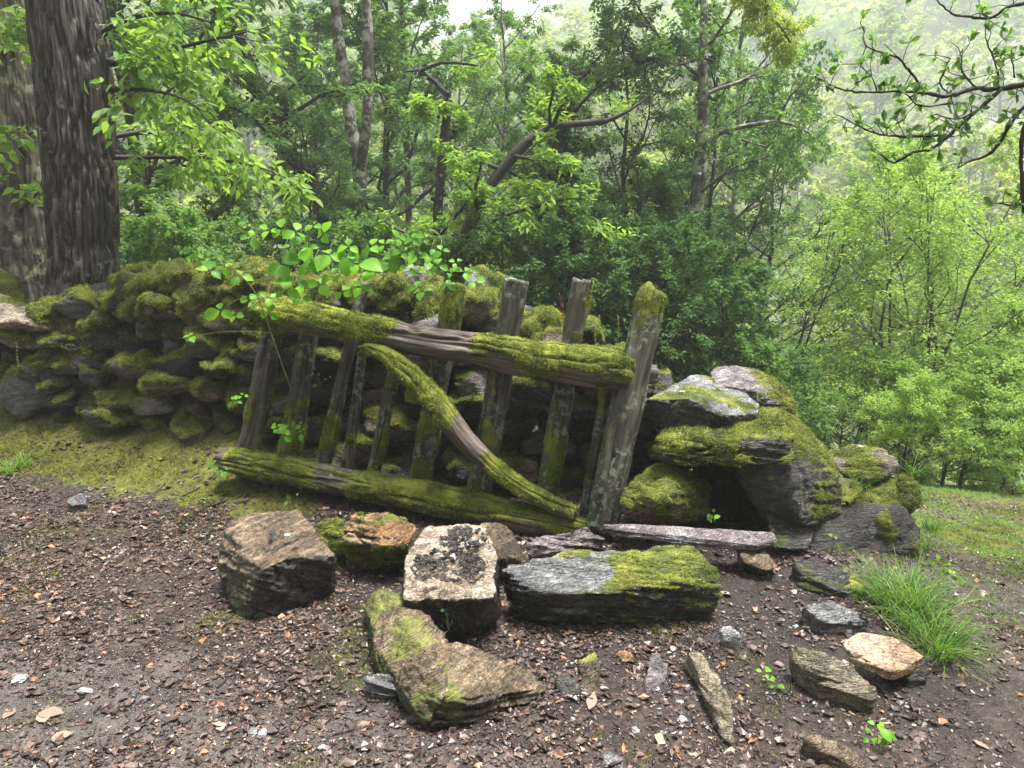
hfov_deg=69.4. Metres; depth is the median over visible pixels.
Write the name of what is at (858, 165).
woodland tree
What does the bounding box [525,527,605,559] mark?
boulder
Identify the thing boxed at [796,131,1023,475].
young tree
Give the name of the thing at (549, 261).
shrub
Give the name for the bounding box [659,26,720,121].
woodland tree
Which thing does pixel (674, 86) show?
woodland tree
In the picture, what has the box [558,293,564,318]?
flower spike
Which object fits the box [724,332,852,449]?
shrub
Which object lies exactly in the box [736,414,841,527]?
boulder
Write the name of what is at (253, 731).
stone chip
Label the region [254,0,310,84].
woodland tree
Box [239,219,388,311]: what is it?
bramble
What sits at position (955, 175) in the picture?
young tree
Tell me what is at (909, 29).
woodland tree
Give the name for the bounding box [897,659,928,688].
rock
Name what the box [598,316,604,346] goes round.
flower spike
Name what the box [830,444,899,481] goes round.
boulder
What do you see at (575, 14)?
woodland tree
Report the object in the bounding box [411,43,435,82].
woodland tree
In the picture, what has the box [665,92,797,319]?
birch tree
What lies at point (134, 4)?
woodland tree
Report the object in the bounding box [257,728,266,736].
stone chip
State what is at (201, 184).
woodland tree
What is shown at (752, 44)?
woodland tree
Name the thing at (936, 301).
broadleaf tree
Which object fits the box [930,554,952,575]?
weed
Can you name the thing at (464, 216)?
woodland tree
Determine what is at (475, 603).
boulder
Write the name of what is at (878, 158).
young tree
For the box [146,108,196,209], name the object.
woodland tree
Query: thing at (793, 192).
woodland tree
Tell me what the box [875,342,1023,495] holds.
shrub
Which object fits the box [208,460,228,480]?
weed
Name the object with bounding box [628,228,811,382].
shrub
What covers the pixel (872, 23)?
woodland tree
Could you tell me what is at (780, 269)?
broadleaf tree
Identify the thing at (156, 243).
shrub
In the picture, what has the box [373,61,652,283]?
woodland tree
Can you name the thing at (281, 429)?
weed
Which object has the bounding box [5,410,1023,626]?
verge grass
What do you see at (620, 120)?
woodland tree
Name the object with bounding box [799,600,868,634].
stone slab
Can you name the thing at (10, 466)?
grass tuft
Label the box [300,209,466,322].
shrub
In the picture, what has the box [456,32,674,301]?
broadleaf tree
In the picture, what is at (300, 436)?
weed
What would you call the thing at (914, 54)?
woodland tree
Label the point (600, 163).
woodland tree
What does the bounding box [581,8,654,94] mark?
woodland tree
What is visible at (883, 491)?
boulder
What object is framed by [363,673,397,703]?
rock
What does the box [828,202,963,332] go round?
woodland tree
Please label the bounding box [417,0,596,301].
birch tree
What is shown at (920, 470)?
grass tuft
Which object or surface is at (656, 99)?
woodland tree
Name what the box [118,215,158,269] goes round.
shrub
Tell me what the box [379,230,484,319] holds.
bramble
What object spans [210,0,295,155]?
woodland tree
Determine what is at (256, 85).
woodland tree
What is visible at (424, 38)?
woodland tree
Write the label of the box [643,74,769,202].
woodland tree
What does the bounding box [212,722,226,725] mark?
fallen leaf
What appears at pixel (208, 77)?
woodland tree
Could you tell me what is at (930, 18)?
woodland tree
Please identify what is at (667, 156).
woodland tree
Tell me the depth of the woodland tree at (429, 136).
49.52 m
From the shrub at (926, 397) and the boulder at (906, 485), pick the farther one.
the shrub at (926, 397)
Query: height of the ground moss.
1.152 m
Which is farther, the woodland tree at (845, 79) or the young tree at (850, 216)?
the woodland tree at (845, 79)
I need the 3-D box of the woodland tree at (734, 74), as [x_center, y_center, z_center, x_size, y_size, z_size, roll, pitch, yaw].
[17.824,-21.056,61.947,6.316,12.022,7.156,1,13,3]
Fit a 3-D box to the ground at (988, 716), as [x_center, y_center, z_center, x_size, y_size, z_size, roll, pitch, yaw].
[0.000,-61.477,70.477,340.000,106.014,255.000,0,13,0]
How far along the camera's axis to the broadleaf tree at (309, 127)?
8.38 m
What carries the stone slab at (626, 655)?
on the ground at (988, 716)
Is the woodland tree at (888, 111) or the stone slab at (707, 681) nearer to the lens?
the stone slab at (707, 681)
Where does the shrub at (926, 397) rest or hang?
on the ground at (988, 716)
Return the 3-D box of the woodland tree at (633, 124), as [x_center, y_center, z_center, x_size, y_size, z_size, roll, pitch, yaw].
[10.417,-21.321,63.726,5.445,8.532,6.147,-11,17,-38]
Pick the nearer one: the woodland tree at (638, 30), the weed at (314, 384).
the weed at (314, 384)
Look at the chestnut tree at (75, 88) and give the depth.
4.56 m
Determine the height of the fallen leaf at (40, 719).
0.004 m
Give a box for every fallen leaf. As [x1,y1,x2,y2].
[2,708,15,718]
[36,713,49,721]
[38,707,63,717]
[51,730,73,740]
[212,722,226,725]
[586,691,596,709]
[974,740,990,749]
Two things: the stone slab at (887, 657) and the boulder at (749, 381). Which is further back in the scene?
the boulder at (749, 381)
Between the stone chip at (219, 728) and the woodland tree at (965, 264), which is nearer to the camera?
the stone chip at (219, 728)
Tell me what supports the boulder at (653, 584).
on the ground at (988, 716)
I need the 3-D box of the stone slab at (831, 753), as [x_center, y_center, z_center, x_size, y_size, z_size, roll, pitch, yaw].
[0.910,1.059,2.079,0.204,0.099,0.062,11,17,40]
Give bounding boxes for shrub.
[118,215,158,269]
[120,194,246,265]
[229,194,384,274]
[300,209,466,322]
[439,190,636,343]
[553,195,733,384]
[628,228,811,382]
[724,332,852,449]
[790,342,930,450]
[835,367,1022,485]
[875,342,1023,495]
[897,292,1023,485]
[940,339,1023,497]
[957,286,1023,481]
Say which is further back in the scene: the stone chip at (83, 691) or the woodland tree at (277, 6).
the woodland tree at (277, 6)
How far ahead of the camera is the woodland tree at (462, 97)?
56.56 m
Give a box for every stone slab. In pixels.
[0,293,51,332]
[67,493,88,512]
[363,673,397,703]
[555,673,580,694]
[577,653,600,693]
[596,751,623,766]
[603,524,776,549]
[616,650,633,661]
[643,653,668,693]
[654,406,796,467]
[683,651,733,746]
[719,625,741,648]
[789,646,877,713]
[790,558,866,600]
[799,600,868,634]
[800,734,871,767]
[842,632,923,679]
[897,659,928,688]
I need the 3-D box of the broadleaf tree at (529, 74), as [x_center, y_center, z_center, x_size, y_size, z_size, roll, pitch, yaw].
[0.283,-1.532,9.359,2.552,5.022,3.063,-3,13,-14]
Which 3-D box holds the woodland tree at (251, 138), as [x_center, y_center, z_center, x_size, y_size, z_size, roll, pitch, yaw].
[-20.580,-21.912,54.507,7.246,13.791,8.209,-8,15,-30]
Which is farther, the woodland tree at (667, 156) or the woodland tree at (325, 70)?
the woodland tree at (325, 70)
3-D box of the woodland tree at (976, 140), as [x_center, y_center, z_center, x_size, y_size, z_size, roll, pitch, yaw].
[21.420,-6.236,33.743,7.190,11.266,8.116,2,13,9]
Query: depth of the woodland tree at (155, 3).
64.84 m
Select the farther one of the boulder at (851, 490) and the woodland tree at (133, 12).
the woodland tree at (133, 12)
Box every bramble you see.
[165,225,291,390]
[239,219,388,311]
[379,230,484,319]
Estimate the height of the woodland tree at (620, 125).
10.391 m
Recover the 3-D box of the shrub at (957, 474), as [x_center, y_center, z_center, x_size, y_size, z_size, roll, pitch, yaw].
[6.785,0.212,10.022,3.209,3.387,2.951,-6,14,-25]
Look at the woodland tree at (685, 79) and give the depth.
61.55 m
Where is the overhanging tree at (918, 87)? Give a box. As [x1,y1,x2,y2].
[811,0,1023,213]
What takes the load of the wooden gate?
on the ground at (988, 716)
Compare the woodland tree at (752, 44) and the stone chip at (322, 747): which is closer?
the stone chip at (322, 747)
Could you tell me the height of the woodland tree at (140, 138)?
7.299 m
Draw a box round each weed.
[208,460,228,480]
[227,393,247,408]
[271,422,290,444]
[284,493,297,510]
[295,421,307,441]
[310,367,330,386]
[440,608,455,632]
[465,386,476,402]
[706,509,719,522]
[755,666,784,688]
[827,533,840,554]
[863,720,896,751]
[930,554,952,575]
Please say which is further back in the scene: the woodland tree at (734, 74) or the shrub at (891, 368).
the woodland tree at (734, 74)
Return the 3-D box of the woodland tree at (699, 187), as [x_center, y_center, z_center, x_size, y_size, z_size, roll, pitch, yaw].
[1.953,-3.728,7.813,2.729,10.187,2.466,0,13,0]
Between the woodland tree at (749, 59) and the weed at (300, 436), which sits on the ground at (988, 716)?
the woodland tree at (749, 59)
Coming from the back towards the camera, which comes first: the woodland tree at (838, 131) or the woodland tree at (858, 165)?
the woodland tree at (838, 131)
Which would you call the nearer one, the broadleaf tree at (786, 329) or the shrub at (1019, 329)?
the shrub at (1019, 329)
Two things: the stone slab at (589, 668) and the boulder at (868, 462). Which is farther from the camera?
the boulder at (868, 462)
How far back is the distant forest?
96.51 m
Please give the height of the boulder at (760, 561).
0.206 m
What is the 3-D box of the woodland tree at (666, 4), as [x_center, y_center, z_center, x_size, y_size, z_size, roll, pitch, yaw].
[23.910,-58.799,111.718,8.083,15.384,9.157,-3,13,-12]
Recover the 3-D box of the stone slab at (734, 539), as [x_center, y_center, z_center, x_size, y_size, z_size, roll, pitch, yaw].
[0.755,0.651,3.157,0.734,0.060,0.091,2,13,8]
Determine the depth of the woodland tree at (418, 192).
42.76 m
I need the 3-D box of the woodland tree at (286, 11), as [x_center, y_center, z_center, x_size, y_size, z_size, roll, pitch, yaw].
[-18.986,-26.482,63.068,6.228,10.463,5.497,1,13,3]
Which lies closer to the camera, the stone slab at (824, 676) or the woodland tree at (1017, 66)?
the stone slab at (824, 676)
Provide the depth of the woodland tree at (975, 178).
49.54 m
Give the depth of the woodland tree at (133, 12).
70.10 m
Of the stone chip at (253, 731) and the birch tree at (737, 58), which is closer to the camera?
the stone chip at (253, 731)
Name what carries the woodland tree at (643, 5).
on the ground at (988, 716)
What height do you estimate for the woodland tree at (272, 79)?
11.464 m
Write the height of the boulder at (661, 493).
0.372 m
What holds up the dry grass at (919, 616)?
on the ground at (988, 716)
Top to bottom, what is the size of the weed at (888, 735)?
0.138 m
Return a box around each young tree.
[710,179,925,443]
[783,124,1023,474]
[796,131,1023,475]
[841,164,1023,483]
[993,224,1023,297]
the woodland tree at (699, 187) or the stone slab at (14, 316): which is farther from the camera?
the woodland tree at (699, 187)
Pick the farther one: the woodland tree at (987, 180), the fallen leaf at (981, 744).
the woodland tree at (987, 180)
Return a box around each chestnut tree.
[0,0,120,302]
[24,0,326,410]
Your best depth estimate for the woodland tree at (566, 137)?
7.92 m
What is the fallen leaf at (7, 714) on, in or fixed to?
on the ground at (988, 716)
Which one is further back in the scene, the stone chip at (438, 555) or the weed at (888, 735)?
the stone chip at (438, 555)
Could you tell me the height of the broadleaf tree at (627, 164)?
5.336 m
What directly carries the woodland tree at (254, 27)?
on the ground at (988, 716)
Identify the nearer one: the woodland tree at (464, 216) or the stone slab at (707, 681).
the stone slab at (707, 681)
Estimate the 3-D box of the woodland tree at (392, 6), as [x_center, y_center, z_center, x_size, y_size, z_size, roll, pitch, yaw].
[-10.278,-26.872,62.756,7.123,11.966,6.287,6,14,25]
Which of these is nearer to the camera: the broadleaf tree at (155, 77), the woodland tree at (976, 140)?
the broadleaf tree at (155, 77)
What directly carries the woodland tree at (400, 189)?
on the ground at (988, 716)
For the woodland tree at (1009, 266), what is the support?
on the ground at (988, 716)
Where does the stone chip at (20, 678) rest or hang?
on the ground at (988, 716)
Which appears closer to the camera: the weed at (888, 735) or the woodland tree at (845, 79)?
the weed at (888, 735)
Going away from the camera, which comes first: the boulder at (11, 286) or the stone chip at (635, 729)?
the stone chip at (635, 729)
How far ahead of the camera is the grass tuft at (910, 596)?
2.79 m
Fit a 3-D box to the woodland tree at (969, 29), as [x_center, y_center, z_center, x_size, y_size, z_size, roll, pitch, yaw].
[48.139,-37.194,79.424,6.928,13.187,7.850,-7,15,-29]
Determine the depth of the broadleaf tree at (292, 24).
13.04 m
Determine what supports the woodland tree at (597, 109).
on the ground at (988, 716)
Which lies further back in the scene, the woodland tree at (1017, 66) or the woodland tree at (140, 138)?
the woodland tree at (1017, 66)
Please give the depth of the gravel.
2.32 m
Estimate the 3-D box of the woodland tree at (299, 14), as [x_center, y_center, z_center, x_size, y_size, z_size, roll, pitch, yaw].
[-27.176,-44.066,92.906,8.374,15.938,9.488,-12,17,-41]
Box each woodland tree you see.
[107,5,164,178]
[115,33,193,151]
[115,74,162,145]
[119,135,243,227]
[122,0,184,19]
[125,0,183,97]
[139,0,185,92]
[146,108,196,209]
[150,169,208,233]
[162,3,239,104]
[176,0,395,264]
[179,0,259,107]
[180,2,271,174]
[191,89,309,252]
[203,23,296,160]
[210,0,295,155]
[249,0,316,107]
[252,22,294,85]
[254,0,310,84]
[263,4,314,132]
[267,0,330,93]
[273,170,404,269]
[277,0,373,271]
[295,0,331,53]
[309,35,352,119]
[319,2,391,99]
[320,108,394,191]
[328,47,381,129]
[330,39,416,98]
[345,0,466,321]
[350,3,434,170]
[366,177,421,219]
[367,153,417,264]
[372,0,435,101]
[372,125,455,255]
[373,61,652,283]
[398,121,450,201]
[403,37,529,272]
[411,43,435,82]
[419,183,517,269]
[430,41,465,96]
[431,75,481,167]
[437,8,535,183]
[439,33,503,111]
[453,58,519,145]
[465,21,563,133]
[479,15,730,309]
[495,89,593,228]
[499,24,560,106]
[520,17,568,77]
[532,1,607,92]
[538,26,572,75]
[572,57,628,180]
[573,161,617,220]
[580,176,716,376]
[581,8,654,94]
[581,91,637,187]
[585,0,658,37]
[585,10,669,112]
[588,0,845,382]
[590,75,684,180]
[598,67,667,169]
[600,39,660,138]
[600,94,652,147]
[610,67,687,157]
[611,135,774,310]
[627,94,695,184]
[641,0,670,22]
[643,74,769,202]
[653,0,681,16]
[658,15,743,182]
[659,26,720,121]
[665,62,713,134]
[697,0,749,68]
[707,58,764,189]
[708,20,763,153]
[718,58,755,125]
[720,150,811,248]
[740,0,805,64]
[741,56,767,121]
[753,30,804,109]
[754,85,851,237]
[769,63,873,216]
[777,0,824,40]
[793,121,933,341]
[794,126,879,258]
[795,121,980,341]
[815,123,919,321]
[821,2,921,140]
[826,131,875,187]
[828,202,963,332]
[841,171,976,351]
[843,106,910,204]
[845,11,928,132]
[847,0,931,85]
[856,23,943,122]
[868,87,938,148]
[873,0,943,66]
[879,174,984,314]
[891,153,1004,328]
[909,29,1012,158]
[911,224,1018,335]
[914,116,1023,335]
[926,0,1012,98]
[938,122,1023,247]
[938,127,1023,334]
[940,119,1010,278]
[949,8,1023,131]
[973,191,1023,282]
[996,4,1023,64]
[999,242,1023,287]
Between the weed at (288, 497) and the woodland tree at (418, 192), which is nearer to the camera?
the weed at (288, 497)
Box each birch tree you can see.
[391,20,513,270]
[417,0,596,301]
[610,0,845,338]
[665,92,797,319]
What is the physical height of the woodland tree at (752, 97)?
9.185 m
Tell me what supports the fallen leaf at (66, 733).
on the ground at (988, 716)
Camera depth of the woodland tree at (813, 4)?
104.91 m
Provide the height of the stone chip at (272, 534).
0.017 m
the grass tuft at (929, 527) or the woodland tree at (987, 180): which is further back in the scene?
the woodland tree at (987, 180)
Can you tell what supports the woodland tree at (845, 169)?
on the ground at (988, 716)
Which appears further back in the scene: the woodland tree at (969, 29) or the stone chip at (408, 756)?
the woodland tree at (969, 29)
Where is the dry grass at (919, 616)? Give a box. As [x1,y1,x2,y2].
[848,563,992,687]
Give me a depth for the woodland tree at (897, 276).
32.07 m
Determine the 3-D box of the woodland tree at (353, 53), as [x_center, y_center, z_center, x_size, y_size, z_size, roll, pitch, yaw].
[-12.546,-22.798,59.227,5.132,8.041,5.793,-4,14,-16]
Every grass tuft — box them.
[0,451,46,474]
[823,545,1018,681]
[842,470,878,491]
[895,482,947,505]
[899,450,939,476]
[915,504,963,534]
[920,526,949,554]
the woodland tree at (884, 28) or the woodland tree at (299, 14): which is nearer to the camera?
the woodland tree at (884, 28)
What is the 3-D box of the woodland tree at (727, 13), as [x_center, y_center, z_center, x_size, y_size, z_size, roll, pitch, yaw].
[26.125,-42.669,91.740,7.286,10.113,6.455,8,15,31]
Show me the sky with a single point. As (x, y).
(459, 10)
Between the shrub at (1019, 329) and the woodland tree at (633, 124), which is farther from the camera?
the woodland tree at (633, 124)
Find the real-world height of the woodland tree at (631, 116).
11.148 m
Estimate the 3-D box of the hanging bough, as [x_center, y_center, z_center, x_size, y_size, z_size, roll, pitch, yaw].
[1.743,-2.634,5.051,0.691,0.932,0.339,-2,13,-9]
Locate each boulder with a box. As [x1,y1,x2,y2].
[0,267,28,303]
[217,510,337,620]
[317,517,346,564]
[341,511,418,574]
[364,589,547,731]
[402,524,500,641]
[479,522,521,580]
[502,544,723,626]
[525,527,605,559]
[619,462,711,525]
[643,374,758,431]
[692,466,758,522]
[710,366,798,418]
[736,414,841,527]
[736,548,777,574]
[765,514,813,549]
[808,502,923,560]
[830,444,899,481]
[839,479,862,503]
[845,475,902,505]
[896,472,922,514]
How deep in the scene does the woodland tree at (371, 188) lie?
31.00 m
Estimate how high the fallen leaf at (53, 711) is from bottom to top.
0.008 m
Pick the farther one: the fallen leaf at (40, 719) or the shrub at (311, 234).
the shrub at (311, 234)
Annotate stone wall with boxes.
[0,256,691,498]
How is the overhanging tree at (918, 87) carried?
on the ground at (988, 716)
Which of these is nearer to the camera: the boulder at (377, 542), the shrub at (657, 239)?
the boulder at (377, 542)
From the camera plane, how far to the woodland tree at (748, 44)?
67.83 m
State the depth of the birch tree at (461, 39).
13.68 m
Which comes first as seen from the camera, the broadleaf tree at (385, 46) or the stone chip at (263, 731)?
the stone chip at (263, 731)
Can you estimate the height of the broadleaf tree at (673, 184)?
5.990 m
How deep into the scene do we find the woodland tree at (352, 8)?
71.41 m
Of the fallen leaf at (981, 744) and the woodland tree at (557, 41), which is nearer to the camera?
the fallen leaf at (981, 744)
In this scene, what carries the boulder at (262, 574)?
on the ground at (988, 716)
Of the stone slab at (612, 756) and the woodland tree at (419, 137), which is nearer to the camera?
the stone slab at (612, 756)
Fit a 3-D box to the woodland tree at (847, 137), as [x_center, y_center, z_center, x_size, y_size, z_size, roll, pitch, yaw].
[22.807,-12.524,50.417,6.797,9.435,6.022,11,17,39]
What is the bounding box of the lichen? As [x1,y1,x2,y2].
[410,525,490,581]
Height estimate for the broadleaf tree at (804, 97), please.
6.278 m
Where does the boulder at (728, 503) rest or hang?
on the ground at (988, 716)
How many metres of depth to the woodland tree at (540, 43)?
55.48 m
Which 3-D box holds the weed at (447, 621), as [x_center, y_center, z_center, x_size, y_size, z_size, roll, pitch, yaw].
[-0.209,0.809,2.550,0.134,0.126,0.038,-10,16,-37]
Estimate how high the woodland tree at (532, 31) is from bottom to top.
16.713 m
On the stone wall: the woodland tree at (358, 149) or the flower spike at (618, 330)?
the flower spike at (618, 330)
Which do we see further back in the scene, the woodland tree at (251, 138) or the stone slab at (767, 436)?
the woodland tree at (251, 138)
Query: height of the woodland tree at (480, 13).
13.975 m
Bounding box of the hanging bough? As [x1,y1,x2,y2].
[724,0,819,72]
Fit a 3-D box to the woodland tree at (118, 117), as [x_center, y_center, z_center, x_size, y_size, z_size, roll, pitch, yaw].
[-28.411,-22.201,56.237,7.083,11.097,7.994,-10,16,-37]
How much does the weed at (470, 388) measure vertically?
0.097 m
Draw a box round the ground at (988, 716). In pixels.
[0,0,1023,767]
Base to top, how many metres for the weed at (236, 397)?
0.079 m
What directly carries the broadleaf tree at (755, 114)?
on the ground at (988, 716)
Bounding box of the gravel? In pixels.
[1,484,1023,767]
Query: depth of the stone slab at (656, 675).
2.40 m
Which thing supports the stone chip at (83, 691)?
on the ground at (988, 716)
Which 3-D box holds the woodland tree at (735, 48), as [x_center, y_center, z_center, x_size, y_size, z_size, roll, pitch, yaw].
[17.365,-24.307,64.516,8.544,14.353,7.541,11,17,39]
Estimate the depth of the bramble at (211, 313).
3.56 m
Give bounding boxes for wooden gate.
[212,276,666,535]
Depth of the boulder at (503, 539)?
3.04 m
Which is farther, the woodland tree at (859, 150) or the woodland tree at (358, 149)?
the woodland tree at (859, 150)
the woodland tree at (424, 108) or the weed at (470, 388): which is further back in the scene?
the woodland tree at (424, 108)
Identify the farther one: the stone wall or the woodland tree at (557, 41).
the woodland tree at (557, 41)
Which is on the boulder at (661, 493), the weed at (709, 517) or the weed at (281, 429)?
the weed at (709, 517)
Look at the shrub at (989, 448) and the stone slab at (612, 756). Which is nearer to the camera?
the stone slab at (612, 756)
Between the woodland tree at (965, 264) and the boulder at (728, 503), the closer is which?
the boulder at (728, 503)
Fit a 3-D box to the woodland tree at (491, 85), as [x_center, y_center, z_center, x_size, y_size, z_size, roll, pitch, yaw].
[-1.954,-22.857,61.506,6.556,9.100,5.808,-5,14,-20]
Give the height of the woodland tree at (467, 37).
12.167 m
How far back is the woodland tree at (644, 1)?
106.27 m
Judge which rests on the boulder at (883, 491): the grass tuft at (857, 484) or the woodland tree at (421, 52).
the grass tuft at (857, 484)
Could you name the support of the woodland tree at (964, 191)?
on the ground at (988, 716)
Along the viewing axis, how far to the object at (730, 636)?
2.61 m
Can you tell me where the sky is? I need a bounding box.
[357,0,569,60]
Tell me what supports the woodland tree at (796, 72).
on the ground at (988, 716)
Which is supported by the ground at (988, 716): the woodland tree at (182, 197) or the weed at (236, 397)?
the woodland tree at (182, 197)
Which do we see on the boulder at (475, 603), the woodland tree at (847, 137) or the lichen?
the lichen
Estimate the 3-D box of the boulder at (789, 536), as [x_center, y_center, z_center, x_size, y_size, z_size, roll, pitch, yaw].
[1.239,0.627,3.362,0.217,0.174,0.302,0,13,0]
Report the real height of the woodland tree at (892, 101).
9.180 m
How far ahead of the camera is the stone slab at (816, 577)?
2.96 m
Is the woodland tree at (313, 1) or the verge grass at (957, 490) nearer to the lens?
the verge grass at (957, 490)
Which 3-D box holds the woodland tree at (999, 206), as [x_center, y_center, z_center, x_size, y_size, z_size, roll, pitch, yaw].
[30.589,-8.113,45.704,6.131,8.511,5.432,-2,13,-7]
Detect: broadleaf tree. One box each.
[104,0,343,249]
[107,0,322,265]
[190,1,421,266]
[208,199,298,259]
[213,96,366,255]
[267,0,505,268]
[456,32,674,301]
[465,44,649,301]
[503,0,756,382]
[578,34,857,377]
[593,154,775,375]
[681,78,925,407]
[747,217,855,378]
[766,281,849,419]
[847,246,973,427]
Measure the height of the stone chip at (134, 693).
0.014 m
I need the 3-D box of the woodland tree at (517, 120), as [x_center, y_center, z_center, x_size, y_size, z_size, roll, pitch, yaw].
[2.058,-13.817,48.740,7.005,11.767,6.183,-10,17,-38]
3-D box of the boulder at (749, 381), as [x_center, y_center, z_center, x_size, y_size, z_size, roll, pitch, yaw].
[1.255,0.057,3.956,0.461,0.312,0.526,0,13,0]
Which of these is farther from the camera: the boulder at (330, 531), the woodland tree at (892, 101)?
the woodland tree at (892, 101)
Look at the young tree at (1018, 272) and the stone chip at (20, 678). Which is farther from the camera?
the young tree at (1018, 272)
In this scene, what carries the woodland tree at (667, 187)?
on the ground at (988, 716)
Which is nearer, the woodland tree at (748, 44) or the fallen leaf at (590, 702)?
the fallen leaf at (590, 702)
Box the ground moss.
[0,401,1023,767]
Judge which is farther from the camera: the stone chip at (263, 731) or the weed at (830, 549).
the weed at (830, 549)
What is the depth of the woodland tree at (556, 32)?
104.02 m
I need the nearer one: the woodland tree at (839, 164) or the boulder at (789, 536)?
the boulder at (789, 536)
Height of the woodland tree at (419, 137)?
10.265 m
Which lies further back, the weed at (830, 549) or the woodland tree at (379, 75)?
the woodland tree at (379, 75)
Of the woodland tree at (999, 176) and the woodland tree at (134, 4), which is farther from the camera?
the woodland tree at (134, 4)
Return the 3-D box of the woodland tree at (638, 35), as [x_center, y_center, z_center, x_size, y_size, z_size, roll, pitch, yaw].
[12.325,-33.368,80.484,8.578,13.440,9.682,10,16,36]
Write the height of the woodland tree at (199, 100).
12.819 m
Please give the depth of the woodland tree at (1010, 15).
75.41 m
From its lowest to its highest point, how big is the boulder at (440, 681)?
0.242 m
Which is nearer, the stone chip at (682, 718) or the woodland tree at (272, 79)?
the stone chip at (682, 718)
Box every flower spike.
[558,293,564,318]
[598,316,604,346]
[612,317,619,348]
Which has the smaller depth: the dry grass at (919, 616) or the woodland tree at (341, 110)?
the dry grass at (919, 616)
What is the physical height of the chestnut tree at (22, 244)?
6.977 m
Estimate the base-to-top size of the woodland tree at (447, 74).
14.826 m
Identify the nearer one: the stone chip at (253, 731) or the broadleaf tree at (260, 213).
the stone chip at (253, 731)
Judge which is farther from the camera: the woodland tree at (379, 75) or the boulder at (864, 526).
the woodland tree at (379, 75)
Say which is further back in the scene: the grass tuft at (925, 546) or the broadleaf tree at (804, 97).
the broadleaf tree at (804, 97)
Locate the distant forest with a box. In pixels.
[136,0,1023,130]
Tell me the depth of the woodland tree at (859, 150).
37.61 m
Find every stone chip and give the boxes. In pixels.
[11,674,29,683]
[77,687,92,694]
[130,690,137,697]
[216,724,224,731]
[248,727,256,736]
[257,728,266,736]
[269,531,275,537]
[318,744,326,749]
[404,754,411,759]
[434,552,443,557]
[631,726,639,733]
[677,715,687,722]
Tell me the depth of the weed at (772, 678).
2.42 m
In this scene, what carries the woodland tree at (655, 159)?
on the ground at (988, 716)
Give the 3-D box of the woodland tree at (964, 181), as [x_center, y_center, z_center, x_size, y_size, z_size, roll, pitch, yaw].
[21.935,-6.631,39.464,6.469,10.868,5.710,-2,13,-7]
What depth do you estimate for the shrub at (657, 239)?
6.64 m
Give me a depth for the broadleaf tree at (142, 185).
8.68 m
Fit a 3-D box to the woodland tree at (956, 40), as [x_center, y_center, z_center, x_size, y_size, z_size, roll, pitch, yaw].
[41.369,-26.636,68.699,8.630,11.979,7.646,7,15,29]
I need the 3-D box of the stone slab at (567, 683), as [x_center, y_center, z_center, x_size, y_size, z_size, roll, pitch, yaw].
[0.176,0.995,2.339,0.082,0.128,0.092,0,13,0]
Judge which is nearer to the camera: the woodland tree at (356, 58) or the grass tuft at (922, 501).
the grass tuft at (922, 501)
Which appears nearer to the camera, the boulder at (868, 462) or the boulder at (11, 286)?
the boulder at (868, 462)
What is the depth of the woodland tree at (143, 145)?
52.97 m
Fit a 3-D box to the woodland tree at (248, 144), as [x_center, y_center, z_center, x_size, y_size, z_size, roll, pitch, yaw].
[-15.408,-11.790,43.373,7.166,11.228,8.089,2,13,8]

